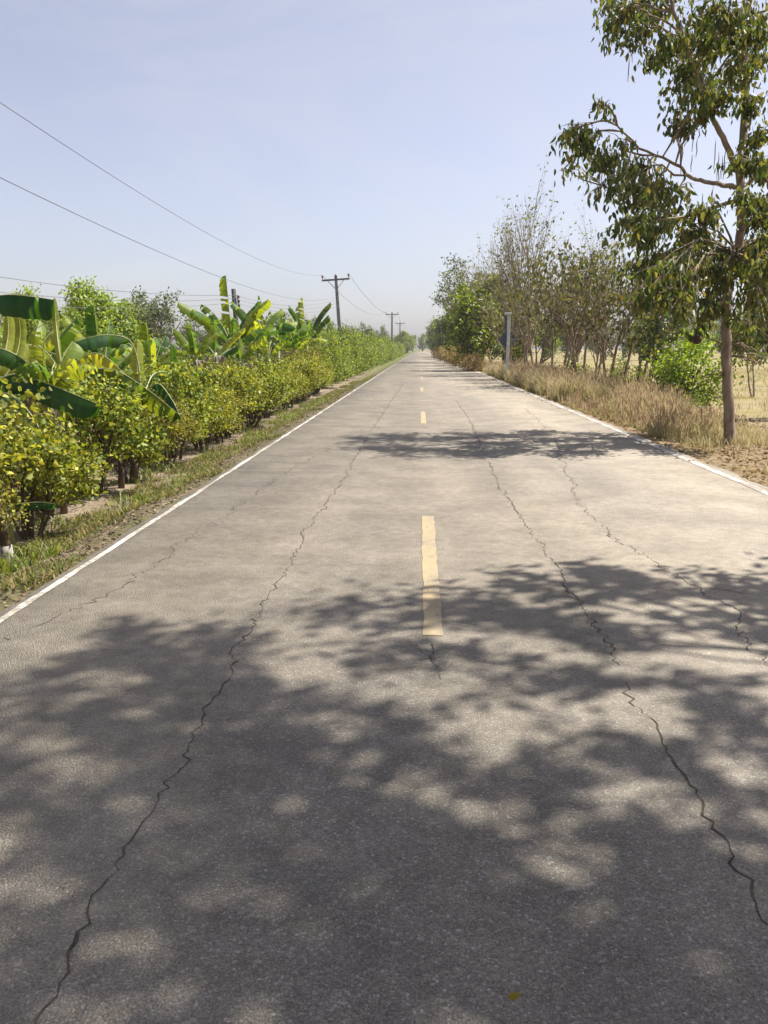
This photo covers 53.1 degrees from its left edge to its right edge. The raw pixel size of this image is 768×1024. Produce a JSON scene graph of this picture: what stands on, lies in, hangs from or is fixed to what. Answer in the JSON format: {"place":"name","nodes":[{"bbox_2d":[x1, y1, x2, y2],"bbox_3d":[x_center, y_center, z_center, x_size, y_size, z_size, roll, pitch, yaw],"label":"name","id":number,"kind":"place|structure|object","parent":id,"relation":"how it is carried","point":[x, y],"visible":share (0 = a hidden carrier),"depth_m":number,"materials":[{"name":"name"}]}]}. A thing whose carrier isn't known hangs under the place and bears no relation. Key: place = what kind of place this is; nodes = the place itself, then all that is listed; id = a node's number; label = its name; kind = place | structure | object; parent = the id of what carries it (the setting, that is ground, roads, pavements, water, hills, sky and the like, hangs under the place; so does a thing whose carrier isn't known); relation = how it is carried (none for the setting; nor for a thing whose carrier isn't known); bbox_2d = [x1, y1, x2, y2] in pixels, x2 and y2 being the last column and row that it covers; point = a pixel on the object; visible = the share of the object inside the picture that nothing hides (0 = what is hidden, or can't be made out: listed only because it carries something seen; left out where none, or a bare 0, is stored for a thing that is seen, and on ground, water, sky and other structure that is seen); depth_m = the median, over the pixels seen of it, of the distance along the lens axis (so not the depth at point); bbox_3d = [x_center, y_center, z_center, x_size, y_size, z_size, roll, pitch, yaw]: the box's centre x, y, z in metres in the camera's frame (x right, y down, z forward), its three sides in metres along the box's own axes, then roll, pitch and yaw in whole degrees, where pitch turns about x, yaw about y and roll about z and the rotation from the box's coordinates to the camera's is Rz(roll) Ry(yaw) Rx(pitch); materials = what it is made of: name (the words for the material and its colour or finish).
{"place":"outdoors","nodes":[
{"label":"outdoors","id":0,"kind":"place"},
{"bbox_2d":[0,375,375,597],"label":"verge grass","id":1,"kind":"structure","parent":0,"point":[53,569],"depth_m":8.57,"materials":[{"name":"green plant"}]},
{"bbox_2d":[0,352,767,1023],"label":"road","id":2,"kind":"structure","parent":0,"point":[498,728],"depth_m":3.02,"materials":[{"name":"grey concrete"}]},
{"bbox_2d":[0,349,767,611],"bbox_3d":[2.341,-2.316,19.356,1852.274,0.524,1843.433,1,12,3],"label":"ground","id":3,"kind":"structure","parent":0,"point":[190,453],"depth_m":12.73,"materials":[{"name":"brown soil"}]},
{"bbox_2d":[0,433,38,539],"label":"hedge shrub","id":4,"kind":"object","parent":3,"relation":"on","point":[4,505],"visible":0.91,"depth_m":6.80,"materials":[{"name":"green plant"}]},
{"bbox_2d":[12,474,38,535],"bbox_3d":[-3.675,-0.052,7.947,0.288,0.724,0.087,1,12,3],"label":"trunk","id":5,"kind":"object","parent":3,"relation":"on","point":[25,511],"visible":0.33,"depth_m":7.94,"materials":[{"name":"brown plant"}]},
{"bbox_2d":[0,283,51,346],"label":"leafy tree","id":6,"kind":"object","parent":3,"relation":"on","point":[31,324],"visible":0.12,"depth_m":32.14,"materials":[{"name":"green plant"}]},
{"bbox_2d":[6,502,54,544],"bbox_3d":[-3.352,0.160,7.300,0.682,0.548,0.077,6,14,27],"label":"banana sucker","id":7,"kind":"object","parent":3,"relation":"on","point":[42,505],"visible":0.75,"depth_m":7.23,"materials":[{"name":"green plant"}]},
{"bbox_2d":[13,317,81,423],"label":"banana plant","id":8,"kind":"object","parent":3,"relation":"on","point":[67,337],"visible":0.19,"depth_m":12.95,"materials":[{"name":"green plant"}]},
{"bbox_2d":[0,332,97,506],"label":"banana plant","id":9,"kind":"object","parent":3,"relation":"on","point":[36,370],"visible":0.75,"depth_m":9.13,"materials":[{"name":"green plant"}]},
{"bbox_2d":[0,294,98,496],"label":"banana plant","id":10,"kind":"object","parent":3,"relation":"on","point":[20,309],"visible":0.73,"depth_m":9.21,"materials":[{"name":"green plant"}]},
{"bbox_2d":[0,333,101,564],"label":"shrub","id":11,"kind":"object","parent":3,"relation":"on","point":[5,543],"visible":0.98,"depth_m":6.82,"materials":[{"name":"green plant"}]},
{"bbox_2d":[38,308,68,351],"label":"leafy tree","id":12,"kind":"object","parent":3,"relation":"on","point":[49,325],"visible":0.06,"depth_m":41.80,"materials":[{"name":"green plant"}]},
{"bbox_2d":[0,404,112,539],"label":"hedge shrub","id":13,"kind":"object","parent":3,"relation":"on","point":[51,484],"visible":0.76,"depth_m":7.79,"materials":[{"name":"green plant"}]},
{"bbox_2d":[2,432,116,518],"bbox_3d":[-3.860,-0.400,8.904,1.575,1.048,1.485,-1,12,-6],"label":"hedge shrub","id":14,"kind":"object","parent":3,"relation":"on","point":[73,479],"visible":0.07,"depth_m":8.76,"materials":[{"name":"green plant"}]},
{"bbox_2d":[7,362,176,495],"bbox_3d":[-3.902,-1.043,10.000,2.064,1.847,1.885,-12,17,-43],"label":"hedge shrub","id":15,"kind":"object","parent":3,"relation":"on","point":[112,411],"visible":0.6,"depth_m":9.94,"materials":[{"name":"green plant"}]},
{"bbox_2d":[3,297,180,483],"bbox_3d":[-4.317,-1.761,11.441,2.358,2.751,3.649,-4,13,-16],"label":"banana plant","id":16,"kind":"object","parent":3,"relation":"on","point":[152,400],"visible":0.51,"depth_m":10.55,"materials":[{"name":"green plant"}]},
{"bbox_2d":[58,276,126,359],"bbox_3d":[-12.709,-7.559,33.076,2.911,5.223,3.874,6,13,24],"label":"leafy tree","id":17,"kind":"object","parent":3,"relation":"on","point":[104,316],"visible":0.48,"depth_m":32.92,"materials":[{"name":"green plant"}]},
{"bbox_2d":[62,305,152,434],"bbox_3d":[-5.142,-2.449,14.518,1.511,2.805,1.384,-8,14,-32],"label":"banana plant","id":18,"kind":"object","parent":3,"relation":"on","point":[91,324],"visible":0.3,"depth_m":14.20,"materials":[{"name":"green plant"}]},
{"bbox_2d":[117,445,131,488],"bbox_3d":[-3.526,-0.594,10.478,0.248,0.680,0.087,1,12,3],"label":"trunk","id":19,"kind":"object","parent":3,"relation":"on","point":[121,480],"visible":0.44,"depth_m":10.47,"materials":[{"name":"brown plant"}]},
{"bbox_2d":[99,292,161,371],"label":"leafy tree","id":20,"kind":"object","parent":3,"relation":"on","point":[130,332],"visible":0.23,"depth_m":35.25,"materials":[{"name":"green plant"}]},
{"bbox_2d":[90,411,173,482],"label":"hedge shrub","id":21,"kind":"object","parent":3,"relation":"on","point":[145,458],"visible":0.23,"depth_m":11.09,"materials":[{"name":"green plant"}]},
{"bbox_2d":[75,335,191,465],"bbox_3d":[-3.945,-1.781,12.592,1.725,2.193,1.614,1,12,3],"label":"banana plant","id":22,"kind":"object","parent":3,"relation":"on","point":[100,341],"visible":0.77,"depth_m":12.33,"materials":[{"name":"green plant"}]},
{"bbox_2d":[131,450,142,483],"bbox_3d":[-3.512,-0.686,10.981,0.283,0.646,0.087,1,12,3],"label":"trunk","id":23,"kind":"object","parent":3,"relation":"on","point":[135,476],"visible":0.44,"depth_m":10.97,"materials":[{"name":"brown plant"}]},
{"bbox_2d":[114,322,186,390],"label":"banana plant","id":24,"kind":"object","parent":3,"relation":"on","point":[152,349],"visible":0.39,"depth_m":16.32,"materials":[{"name":"green plant"}]},
{"bbox_2d":[127,285,174,359],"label":"round tree","id":25,"kind":"object","parent":3,"relation":"on","point":[139,296],"visible":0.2,"depth_m":57.40,"materials":[{"name":"green plant"}]},
{"bbox_2d":[129,287,194,354],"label":"round tree","id":26,"kind":"object","parent":3,"relation":"on","point":[166,318],"visible":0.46,"depth_m":49.08,"materials":[{"name":"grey plant"}]},
{"bbox_2d":[127,344,206,453],"bbox_3d":[-3.982,-2.008,14.045,1.379,2.074,0.732,6,14,27],"label":"banana plant","id":27,"kind":"object","parent":3,"relation":"on","point":[172,353],"visible":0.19,"depth_m":13.84,"materials":[{"name":"green plant"}]},
{"bbox_2d":[0,393,338,580],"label":"verge weeds","id":28,"kind":"object","parent":3,"relation":"on","point":[12,567],"visible":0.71,"depth_m":9.91,"materials":[{"name":"green plant"}]},
{"bbox_2d":[118,350,224,459],"bbox_3d":[-3.681,-1.765,13.179,1.885,1.986,2.064,-3,12,-13],"label":"hedge shrub","id":29,"kind":"object","parent":3,"relation":"on","point":[186,376],"visible":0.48,"depth_m":12.95,"materials":[{"name":"green plant"}]},
{"bbox_2d":[132,396,213,467],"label":"hedge shrub","id":30,"kind":"object","parent":3,"relation":"on","point":[181,429],"visible":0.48,"depth_m":12.27,"materials":[{"name":"green plant"}]},
{"bbox_2d":[0,383,361,605],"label":"verge litter","id":31,"kind":"object","parent":3,"relation":"on","point":[61,554],"visible":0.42,"depth_m":7.55,"materials":[{"name":"brown plant"}]},
{"bbox_2d":[169,319,204,354],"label":"round tree","id":32,"kind":"object","parent":3,"relation":"on","point":[196,336],"visible":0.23,"depth_m":65.24,"materials":[{"name":"green plant"}]},
{"bbox_2d":[172,323,221,372],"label":"banana plant","id":33,"kind":"object","parent":3,"relation":"on","point":[190,347],"visible":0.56,"depth_m":16.96,"materials":[{"name":"green plant"}]},
{"bbox_2d":[161,379,245,450],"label":"hedge shrub","id":34,"kind":"object","parent":3,"relation":"on","point":[220,395],"visible":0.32,"depth_m":14.43,"materials":[{"name":"green plant"}]},
{"bbox_2d":[176,337,238,367],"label":"banana plant","id":35,"kind":"object","parent":3,"relation":"on","point":[233,351],"visible":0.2,"depth_m":19.32,"materials":[{"name":"green plant"}]},
{"bbox_2d":[197,320,245,372],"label":"banana plant","id":36,"kind":"object","parent":3,"relation":"on","point":[229,343],"visible":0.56,"depth_m":18.87,"materials":[{"name":"green plant"}]},
{"bbox_2d":[197,386,254,442],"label":"hedge shrub","id":37,"kind":"object","parent":3,"relation":"on","point":[243,404],"visible":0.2,"depth_m":15.54,"materials":[{"name":"green plant"}]},
{"bbox_2d":[177,275,275,365],"bbox_3d":[-4.624,-4.902,22.848,2.736,4.147,2.642,1,12,3],"label":"banana plant","id":38,"kind":"object","parent":3,"relation":"on","point":[253,314],"visible":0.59,"depth_m":22.71,"materials":[{"name":"green plant"}]},
{"bbox_2d":[198,354,270,437],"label":"hedge shrub","id":39,"kind":"object","parent":3,"relation":"on","point":[242,383],"visible":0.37,"depth_m":16.32,"materials":[{"name":"green plant"}]},
{"bbox_2d":[208,324,270,417],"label":"banana plant","id":40,"kind":"object","parent":3,"relation":"on","point":[255,344],"visible":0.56,"depth_m":21.32,"materials":[{"name":"green plant"}]},
{"bbox_2d":[213,357,273,431],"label":"hedge shrub","id":41,"kind":"object","parent":3,"relation":"on","point":[255,378],"visible":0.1,"depth_m":17.64,"materials":[{"name":"green plant"}]},
{"bbox_2d":[215,355,298,426],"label":"hedge shrub","id":42,"kind":"object","parent":3,"relation":"on","point":[277,389],"visible":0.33,"depth_m":18.52,"materials":[{"name":"green plant"}]},
{"bbox_2d":[221,296,297,365],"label":"banana plant","id":43,"kind":"object","parent":3,"relation":"on","point":[282,329],"visible":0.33,"depth_m":25.82,"materials":[{"name":"green plant"}]},
{"bbox_2d":[243,323,291,407],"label":"banana plant","id":44,"kind":"object","parent":3,"relation":"on","point":[274,345],"visible":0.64,"depth_m":24.86,"materials":[{"name":"green plant"}]},
{"bbox_2d":[243,355,302,414],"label":"hedge shrub","id":45,"kind":"object","parent":3,"relation":"on","point":[282,366],"visible":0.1,"depth_m":22.36,"materials":[{"name":"green plant"}]},
{"bbox_2d":[240,309,313,360],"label":"banana plant","id":46,"kind":"object","parent":3,"relation":"on","point":[301,332],"visible":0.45,"depth_m":27.88,"materials":[{"name":"green plant"}]},
{"bbox_2d":[273,352,315,404],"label":"hedge shrub","id":47,"kind":"object","parent":3,"relation":"on","point":[306,368],"visible":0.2,"depth_m":26.22,"materials":[{"name":"green plant"}]},
{"bbox_2d":[270,359,319,409],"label":"hedge shrub","id":48,"kind":"object","parent":3,"relation":"on","point":[300,380],"visible":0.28,"depth_m":23.79,"materials":[{"name":"green plant"}]},
{"bbox_2d":[277,318,327,354],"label":"banana plant","id":49,"kind":"object","parent":3,"relation":"on","point":[305,341],"visible":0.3,"depth_m":30.81,"materials":[{"name":"green plant"}]},
{"bbox_2d":[277,297,330,359],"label":"banana plant","id":50,"kind":"object","parent":3,"relation":"on","point":[317,327],"visible":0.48,"depth_m":34.70,"materials":[{"name":"green plant"}]},
{"bbox_2d":[280,343,331,395],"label":"hedge shrub","id":51,"kind":"object","parent":3,"relation":"on","point":[314,352],"visible":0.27,"depth_m":30.14,"materials":[{"name":"green plant"}]},
{"bbox_2d":[280,353,336,401],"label":"hedge shrub","id":52,"kind":"object","parent":3,"relation":"on","point":[316,378],"visible":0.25,"depth_m":27.09,"materials":[{"name":"green plant"}]},
{"bbox_2d":[289,349,330,397],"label":"hedge shrub","id":53,"kind":"object","parent":3,"relation":"on","point":[319,366],"visible":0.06,"depth_m":29.23,"materials":[{"name":"green plant"}]},
{"bbox_2d":[299,336,335,385],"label":"tall shrub","id":54,"kind":"object","parent":3,"relation":"on","point":[324,351],"visible":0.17,"depth_m":35.71,"materials":[{"name":"green plant"}]},
{"bbox_2d":[311,359,336,394],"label":"hedge shrub","id":55,"kind":"object","parent":3,"relation":"on","point":[326,382],"visible":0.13,"depth_m":31.76,"materials":[{"name":"green plant"}]},
{"bbox_2d":[300,329,352,387],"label":"tall shrub","id":56,"kind":"object","parent":3,"relation":"on","point":[339,356],"visible":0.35,"depth_m":37.15,"materials":[{"name":"green plant"}]},
{"bbox_2d":[309,326,356,378],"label":"tall shrub","id":57,"kind":"object","parent":3,"relation":"on","point":[321,336],"visible":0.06,"depth_m":39.44,"materials":[{"name":"green plant"}]},
{"bbox_2d":[321,273,349,336],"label":"power pole","id":58,"kind":"object","parent":3,"relation":"on","point":[335,279],"visible":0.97,"depth_m":55.21,"materials":[{"name":"concrete"}]},
{"bbox_2d":[0,102,306,274],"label":"power wire","id":59,"kind":"object","parent":58,"relation":"attached to","point":[113,176],"visible":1,"depth_m":15.72,"materials":[{"name":"metal"}]},
{"bbox_2d":[0,177,337,300],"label":"power wire","id":60,"kind":"object","parent":58,"relation":"attached to","point":[126,237],"visible":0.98,"depth_m":13.94,"materials":[{"name":"metal"}]},
{"bbox_2d":[331,331,357,378],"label":"tall shrub","id":61,"kind":"object","parent":3,"relation":"on","point":[351,356],"visible":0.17,"depth_m":44.26,"materials":[{"name":"green plant"}]},
{"bbox_2d":[334,334,367,379],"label":"tall shrub","id":62,"kind":"object","parent":3,"relation":"on","point":[356,349],"visible":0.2,"depth_m":46.49,"materials":[{"name":"green plant"}]},
{"bbox_2d":[338,319,377,374],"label":"tall shrub","id":63,"kind":"object","parent":3,"relation":"on","point":[360,341],"visible":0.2,"depth_m":55.08,"materials":[{"name":"green plant"}]},
{"bbox_2d":[342,326,373,378],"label":"tall shrub","id":64,"kind":"object","parent":3,"relation":"on","point":[353,345],"visible":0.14,"depth_m":48.64,"materials":[{"name":"green plant"}]},
{"bbox_2d":[17,387,758,588],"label":"verge clods","id":65,"kind":"object","parent":3,"relation":"on","point":[107,532],"visible":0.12,"depth_m":7.91,"materials":[{"name":"brown soil"}]},
{"bbox_2d":[433,312,454,347],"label":"dark tree","id":66,"kind":"object","parent":3,"relation":"on","point":[440,338],"visible":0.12,"depth_m":108.00,"materials":[{"name":"green plant"}]},
{"bbox_2d":[443,346,469,367],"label":"dry bush","id":67,"kind":"object","parent":3,"relation":"on","point":[453,361],"visible":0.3,"depth_m":59.83,"materials":[{"name":"brown plant"}]},
{"bbox_2d":[438,269,481,316],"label":"loose tree","id":68,"kind":"object","parent":3,"relation":"on","point":[453,290],"visible":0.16,"depth_m":76.69,"materials":[{"name":"green plant"}]},
{"bbox_2d":[429,253,499,323],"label":"loose tree","id":69,"kind":"object","parent":3,"relation":"on","point":[442,300],"visible":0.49,"depth_m":82.12,"materials":[{"name":"green plant"}]},
{"bbox_2d":[440,273,503,371],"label":"dense tree","id":70,"kind":"object","parent":3,"relation":"on","point":[466,329],"visible":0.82,"depth_m":50.94,"materials":[{"name":"green plant"}]},
{"bbox_2d":[455,351,488,371],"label":"dry bush","id":71,"kind":"object","parent":3,"relation":"on","point":[472,366],"visible":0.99,"depth_m":49.92,"materials":[{"name":"brown plant"}]},
{"bbox_2d":[444,283,501,360],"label":"dense tree","id":72,"kind":"object","parent":3,"relation":"on","point":[464,290],"visible":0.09,"depth_m":65.02,"materials":[{"name":"green plant"}]},
{"bbox_2d":[461,245,501,362],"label":"bare tree","id":73,"kind":"object","parent":3,"relation":"on","point":[472,283],"visible":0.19,"depth_m":57.21,"materials":[{"name":"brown plant"}]},
{"bbox_2d":[463,211,530,363],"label":"bare tree","id":74,"kind":"object","parent":3,"relation":"on","point":[509,280],"visible":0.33,"depth_m":45.54,"materials":[{"name":"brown plant"}]},
{"bbox_2d":[498,313,517,378],"bbox_3d":[5.812,-7.698,36.021,0.958,3.205,0.225,0,12,-1],"label":"sign post","id":75,"kind":"object","parent":3,"relation":"on","point":[504,338],"visible":0.88,"depth_m":35.97,"materials":[{"name":"metal"}]},
{"bbox_2d":[487,290,544,363],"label":"dense tree","id":76,"kind":"object","parent":3,"relation":"on","point":[516,353],"visible":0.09,"depth_m":54.10,"materials":[{"name":"green plant"}]},
{"bbox_2d":[470,150,565,364],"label":"bare tree","id":77,"kind":"object","parent":3,"relation":"on","point":[517,265],"visible":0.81,"depth_m":42.01,"materials":[{"name":"grey plant"}]},
{"bbox_2d":[476,277,576,367],"bbox_3d":[7.024,-8.815,37.566,5.202,5.119,3.987,-2,12,-10],"label":"scrubby tree","id":78,"kind":"object","parent":3,"relation":"on","point":[517,321],"visible":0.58,"depth_m":37.12,"materials":[{"name":"green plant"}]},
{"bbox_2d":[533,315,562,363],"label":"dense tree","id":79,"kind":"object","parent":3,"relation":"on","point":[547,350],"visible":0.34,"depth_m":93.22,"materials":[{"name":"green plant"}]},
{"bbox_2d":[500,246,618,368],"bbox_3d":[8.058,-8.314,33.441,4.712,6.049,6.148,-11,16,-42],"label":"scrubby tree","id":80,"kind":"object","parent":3,"relation":"on","point":[552,323],"visible":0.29,"depth_m":33.22,"materials":[{"name":"green plant"}]},
{"bbox_2d":[504,239,626,374],"bbox_3d":[7.191,-7.766,31.016,4.712,6.049,6.148,5,13,22],"label":"scrubby tree","id":81,"kind":"object","parent":3,"relation":"on","point":[546,290],"visible":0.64,"depth_m":30.31,"materials":[{"name":"green plant"}]},
{"bbox_2d":[555,351,597,377],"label":"sparse bush","id":82,"kind":"object","parent":3,"relation":"on","point":[577,365],"visible":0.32,"depth_m":31.13,"materials":[{"name":"green plant"}]},
{"bbox_2d":[554,193,625,369],"bbox_3d":[10.166,-10.675,37.228,3.692,9.215,4.192,11,16,42],"label":"bare tree","id":83,"kind":"object","parent":3,"relation":"on","point":[579,346],"visible":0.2,"depth_m":36.75,"materials":[{"name":"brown plant"}]},
{"bbox_2d":[588,233,639,374],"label":"bare tree","id":84,"kind":"object","parent":3,"relation":"on","point":[598,350],"visible":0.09,"depth_m":40.28,"materials":[{"name":"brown plant"}]},
{"bbox_2d":[485,356,750,440],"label":"dry grass","id":85,"kind":"structure","parent":3,"relation":"on","point":[557,394],"depth_m":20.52,"materials":[{"name":"beige plant"}]},
{"bbox_2d":[534,239,703,378],"bbox_3d":[8.754,-6.633,27.073,5.675,5.584,4.350,-4,13,-18],"label":"scrubby tree","id":86,"kind":"object","parent":3,"relation":"on","point":[591,325],"visible":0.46,"depth_m":27.20,"materials":[{"name":"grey plant"}]},
{"bbox_2d":[606,351,633,382],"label":"sparse bush","id":87,"kind":"object","parent":3,"relation":"on","point":[623,363],"visible":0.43,"depth_m":36.09,"materials":[{"name":"green plant"}]},
{"bbox_2d":[614,317,636,359],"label":"dense tree","id":88,"kind":"object","parent":3,"relation":"on","point":[625,348],"visible":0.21,"depth_m":127.44,"materials":[{"name":"green plant"}]},
{"bbox_2d":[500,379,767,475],"bbox_3d":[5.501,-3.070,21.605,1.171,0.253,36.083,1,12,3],"label":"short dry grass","id":89,"kind":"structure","parent":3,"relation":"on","point":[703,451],"depth_m":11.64,"materials":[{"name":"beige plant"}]},
{"bbox_2d":[519,386,767,485],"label":"leaf litter","id":90,"kind":"object","parent":3,"relation":"on","point":[723,452],"visible":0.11,"depth_m":11.91,"materials":[{"name":"brown dry dead leaves"}]},
{"bbox_2d":[611,341,697,390],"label":"sparse bush","id":91,"kind":"object","parent":3,"relation":"on","point":[636,371],"visible":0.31,"depth_m":22.01,"materials":[{"name":"green plant"}]},
{"bbox_2d":[549,0,767,444],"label":"roadside tree","id":92,"kind":"object","parent":3,"relation":"on","point":[744,261],"visible":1,"depth_m":11.96,"materials":[{"name":"green plant"}]},
{"bbox_2d":[601,242,715,382],"bbox_3d":[9.506,-6.293,25.721,4.350,5.584,5.675,3,12,14],"label":"scrubby tree","id":93,"kind":"object","parent":3,"relation":"on","point":[621,297],"visible":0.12,"depth_m":25.14,"materials":[{"name":"green plant"}]},
{"bbox_2d":[559,366,767,431],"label":"field stubble","id":94,"kind":"object","parent":3,"relation":"on","point":[759,375],"visible":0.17,"depth_m":38.63,"materials":[{"name":"beige plant"}]},
{"bbox_2d":[623,291,716,378],"bbox_3d":[8.557,-4.941,23.367,2.491,3.881,2.377,9,15,36],"label":"slender tree","id":95,"kind":"object","parent":3,"relation":"on","point":[652,329],"visible":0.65,"depth_m":23.11,"materials":[{"name":"green plant"}]},
{"bbox_2d":[645,323,747,407],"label":"lime bush","id":96,"kind":"object","parent":3,"relation":"on","point":[687,378],"visible":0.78,"depth_m":21.32,"materials":[{"name":"green plant"}]},
{"bbox_2d":[667,422,767,471],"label":"sparse dry grass","id":97,"kind":"structure","parent":3,"relation":"on","point":[745,434],"depth_m":13.09,"materials":[{"name":"beige plant"}]},
{"bbox_2d":[711,307,767,396],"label":"slender tree","id":98,"kind":"object","parent":3,"relation":"on","point":[740,349],"visible":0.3,"depth_m":30.03,"materials":[{"name":"green plant"}]},
{"bbox_2d":[731,303,767,364],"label":"slender tree","id":99,"kind":"object","parent":3,"relation":"on","point":[762,342],"visible":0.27,"depth_m":20.77,"materials":[{"name":"green plant"}]},
{"bbox_2d":[0,0,767,349],"label":"sky","id":100,"kind":"structure","parent":0,"point":[374,142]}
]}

